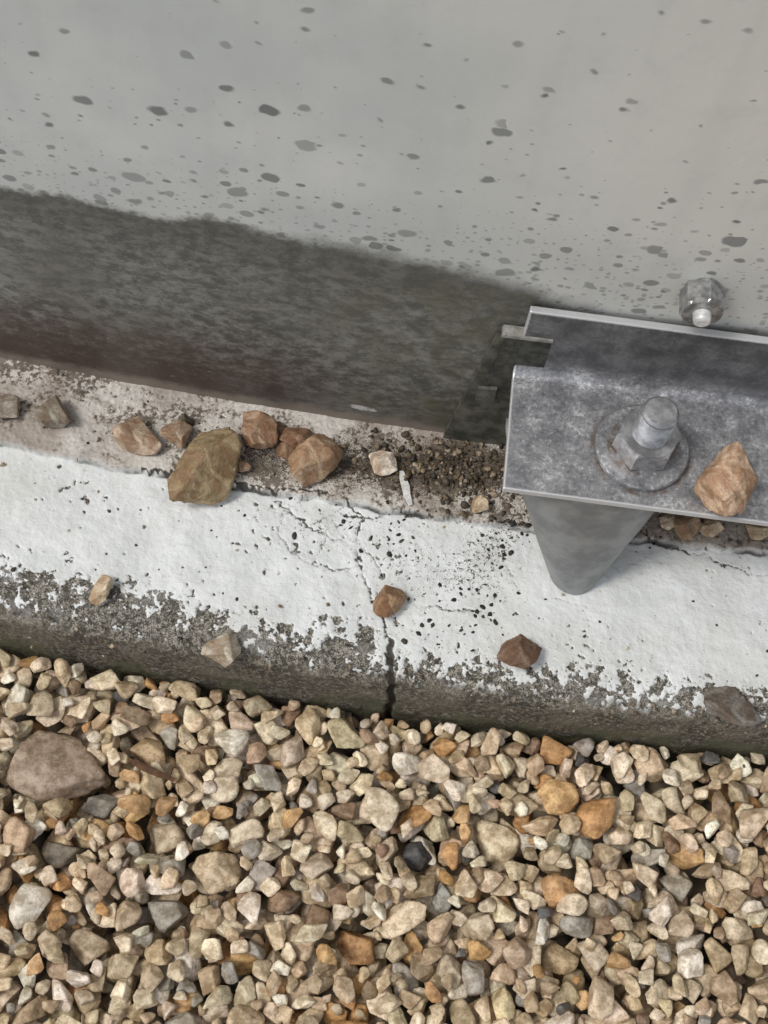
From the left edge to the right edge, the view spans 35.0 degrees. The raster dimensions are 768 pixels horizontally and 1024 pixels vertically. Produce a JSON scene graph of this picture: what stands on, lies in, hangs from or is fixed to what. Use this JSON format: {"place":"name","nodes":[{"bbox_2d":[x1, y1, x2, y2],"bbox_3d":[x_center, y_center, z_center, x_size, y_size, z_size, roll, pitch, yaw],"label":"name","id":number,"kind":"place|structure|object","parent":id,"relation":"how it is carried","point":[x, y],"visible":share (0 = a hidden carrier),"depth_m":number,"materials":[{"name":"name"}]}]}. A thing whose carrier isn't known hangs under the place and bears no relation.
{"place":"outdoors","nodes":[
{"label":"outdoors","id":0,"kind":"place"},
{"bbox_2d":[0,648,767,1023],"bbox_3d":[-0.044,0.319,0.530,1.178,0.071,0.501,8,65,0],"label":"gravel","id":1,"kind":"structure","parent":0,"point":[58,778],"depth_m":0.58,"materials":[{"name":"beige gravel"}]},
{"bbox_2d":[128,758,175,781],"bbox_3d":[-0.111,0.123,0.581,0.024,0.002,0.009,8,65,0],"label":"dead leaf","id":2,"kind":"object","parent":1,"relation":"on","point":[149,769],"visible":1,"depth_m":0.58,"materials":[{"name":"brown plant"}]},
{"bbox_2d":[0,357,767,774],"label":"concrete curb","id":3,"kind":"structure","parent":1,"relation":"on","point":[654,617],"depth_m":0.59,"materials":[{"name":"white concrete"}]},
{"bbox_2d":[0,393,19,417],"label":"stone","id":4,"kind":"object","parent":3,"relation":"on","point":[9,406],"visible":1,"depth_m":0.60,"materials":[{"name":"brown stone"}]},
{"bbox_2d":[32,394,72,427],"bbox_3d":[-0.164,-0.048,0.601,0.016,0.012,0.018,-29,70,-16],"label":"stone","id":5,"kind":"object","parent":3,"relation":"on","point":[51,411],"visible":1,"depth_m":0.60,"materials":[{"name":"brown stone"}]},
{"bbox_2d":[89,575,112,605],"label":"stone","id":6,"kind":"object","parent":3,"relation":"on","point":[102,587],"visible":1,"depth_m":0.57,"materials":[{"name":"beige stone"}]},
{"bbox_2d":[112,416,161,455],"bbox_3d":[-0.122,-0.036,0.598,0.017,0.013,0.024,-36,72,-18],"label":"stone","id":7,"kind":"object","parent":3,"relation":"on","point":[136,435],"visible":1,"depth_m":0.60,"materials":[{"name":"brown stone"}]},
{"bbox_2d":[159,420,192,447],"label":"stone","id":8,"kind":"object","parent":3,"relation":"on","point":[177,433],"visible":1,"depth_m":0.60,"materials":[{"name":"brown stone"}]},
{"bbox_2d":[180,413,193,423],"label":"stone","id":9,"kind":"object","parent":3,"relation":"on","point":[186,418],"visible":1,"depth_m":0.60,"materials":[{"name":"grey stone"}]},
{"bbox_2d":[167,427,241,504],"bbox_3d":[-0.087,-0.023,0.592,0.033,0.020,0.044,8,65,0],"label":"stone","id":10,"kind":"object","parent":3,"relation":"on","point":[205,471],"visible":1,"depth_m":0.59,"materials":[{"name":"brown stone"}]},
{"bbox_2d":[202,633,240,667],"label":"stone","id":11,"kind":"object","parent":3,"relation":"on","point":[224,650],"visible":1,"depth_m":0.56,"materials":[{"name":"beige stone"}]},
{"bbox_2d":[238,460,251,471],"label":"stone","id":12,"kind":"object","parent":3,"relation":"on","point":[243,466],"visible":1,"depth_m":0.60,"materials":[{"name":"brown stone"}]},
{"bbox_2d":[242,410,277,448],"bbox_3d":[-0.062,-0.040,0.602,0.020,0.015,0.020,8,65,0],"label":"stone","id":13,"kind":"object","parent":3,"relation":"on","point":[259,429],"visible":1,"depth_m":0.60,"materials":[{"name":"brown stone"}]},
{"bbox_2d":[277,421,284,437],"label":"stone","id":14,"kind":"object","parent":3,"relation":"on","point":[280,428],"visible":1,"depth_m":0.61,"materials":[{"name":"brown stone"}]},
{"bbox_2d":[276,442,293,459],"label":"stone","id":15,"kind":"object","parent":3,"relation":"on","point":[284,450],"visible":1,"depth_m":0.60,"materials":[{"name":"brown stone"}]},
{"bbox_2d":[278,427,312,449],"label":"stone","id":16,"kind":"object","parent":3,"relation":"on","point":[293,437],"visible":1,"depth_m":0.60,"materials":[{"name":"brown stone"}]},
{"bbox_2d":[288,433,343,486],"bbox_3d":[-0.034,-0.026,0.596,0.030,0.017,0.019,-31,71,-16],"label":"stone","id":17,"kind":"object","parent":3,"relation":"on","point":[314,458],"visible":1,"depth_m":0.59,"materials":[{"name":"brown stone"}]},
{"bbox_2d":[369,450,397,475],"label":"stone","id":18,"kind":"object","parent":3,"relation":"on","point":[383,462],"visible":1,"depth_m":0.60,"materials":[{"name":"beige stone"}]},
{"bbox_2d":[0,0,767,445],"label":"wall","id":19,"kind":"structure","parent":3,"relation":"on","point":[398,212],"depth_m":0.46,"materials":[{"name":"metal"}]},
{"bbox_2d":[679,278,725,326],"bbox_3d":[0.126,-0.082,0.483,0.016,0.018,0.016,8,65,0],"label":"hex bolt","id":20,"kind":"object","parent":19,"relation":"attached to","point":[702,302],"visible":1,"depth_m":0.48,"materials":[{"name":"metal"}]},
{"bbox_2d":[0,387,767,767],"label":"grit","id":21,"kind":"object","parent":3,"relation":"on","point":[112,645],"visible":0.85,"depth_m":0.57,"materials":[{"name":"stone"}]},
{"bbox_2d":[373,585,406,617],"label":"stone","id":22,"kind":"object","parent":3,"relation":"on","point":[389,601],"visible":1,"depth_m":0.57,"materials":[{"name":"brown stone"}]},
{"bbox_2d":[399,471,412,505],"bbox_3d":[0.011,-0.012,0.600,0.008,0.002,0.019,8,65,0],"label":"paint flake","id":23,"kind":"object","parent":3,"relation":"on","point":[405,486],"visible":1,"depth_m":0.60,"materials":[{"name":"white paint"}]},
{"bbox_2d":[220,495,600,651],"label":"dirt specks","id":24,"kind":"object","parent":3,"relation":"on","point":[429,620],"visible":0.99,"depth_m":0.59,"materials":[{"name":"soil"}]},
{"bbox_2d":[324,427,526,523],"bbox_3d":[0.052,-0.016,0.604,0.179,0.005,0.044,8,65,0],"label":"soil debris","id":25,"kind":"object","parent":3,"relation":"on","point":[457,453],"visible":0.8,"depth_m":0.61,"materials":[{"name":"soil"}]},
{"bbox_2d":[471,495,488,512],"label":"stone","id":26,"kind":"object","parent":3,"relation":"on","point":[479,503],"visible":1,"depth_m":0.59,"materials":[{"name":"beige stone"}]},
{"bbox_2d":[497,634,541,668],"bbox_3d":[0.062,0.066,0.566,0.018,0.014,0.017,25,66,8],"label":"stone","id":27,"kind":"object","parent":3,"relation":"on","point":[521,651],"visible":1,"depth_m":0.56,"materials":[{"name":"brown stone"}]},
{"bbox_2d":[502,306,767,594],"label":"mounting bracket","id":28,"kind":"object","parent":3,"relation":"on","point":[620,431],"visible":1,"depth_m":0.53,"materials":[{"name":"metal"}]},
{"bbox_2d":[693,441,757,516],"bbox_3d":[0.146,-0.013,0.517,0.025,0.018,0.028,-32,71,-17],"label":"stone","id":29,"kind":"object","parent":28,"relation":"on","point":[726,482],"visible":1,"depth_m":0.51,"materials":[{"name":"brown stone"}]},
{"bbox_2d":[658,513,674,529],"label":"stone","id":30,"kind":"object","parent":3,"relation":"on","point":[666,521],"visible":0.99,"depth_m":0.60,"materials":[{"name":"beige stone"}]},
{"bbox_2d":[674,515,701,539],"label":"stone","id":31,"kind":"object","parent":3,"relation":"on","point":[686,527],"visible":0.98,"depth_m":0.59,"materials":[{"name":"brown stone"}]},
{"bbox_2d":[699,518,724,536],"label":"stone","id":32,"kind":"object","parent":3,"relation":"on","point":[710,527],"visible":0.94,"depth_m":0.60,"materials":[{"name":"beige stone"}]},
{"bbox_2d":[703,686,761,725],"bbox_3d":[0.161,0.090,0.565,0.028,0.010,0.019,8,65,0],"label":"stone","id":33,"kind":"object","parent":3,"relation":"on","point":[732,705],"visible":1,"depth_m":0.56,"materials":[{"name":"stone"}]},
{"bbox_2d":[745,523,767,539],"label":"stone","id":34,"kind":"object","parent":3,"relation":"on","point":[757,532],"visible":0.78,"depth_m":0.60,"materials":[{"name":"beige stone"}]}
]}

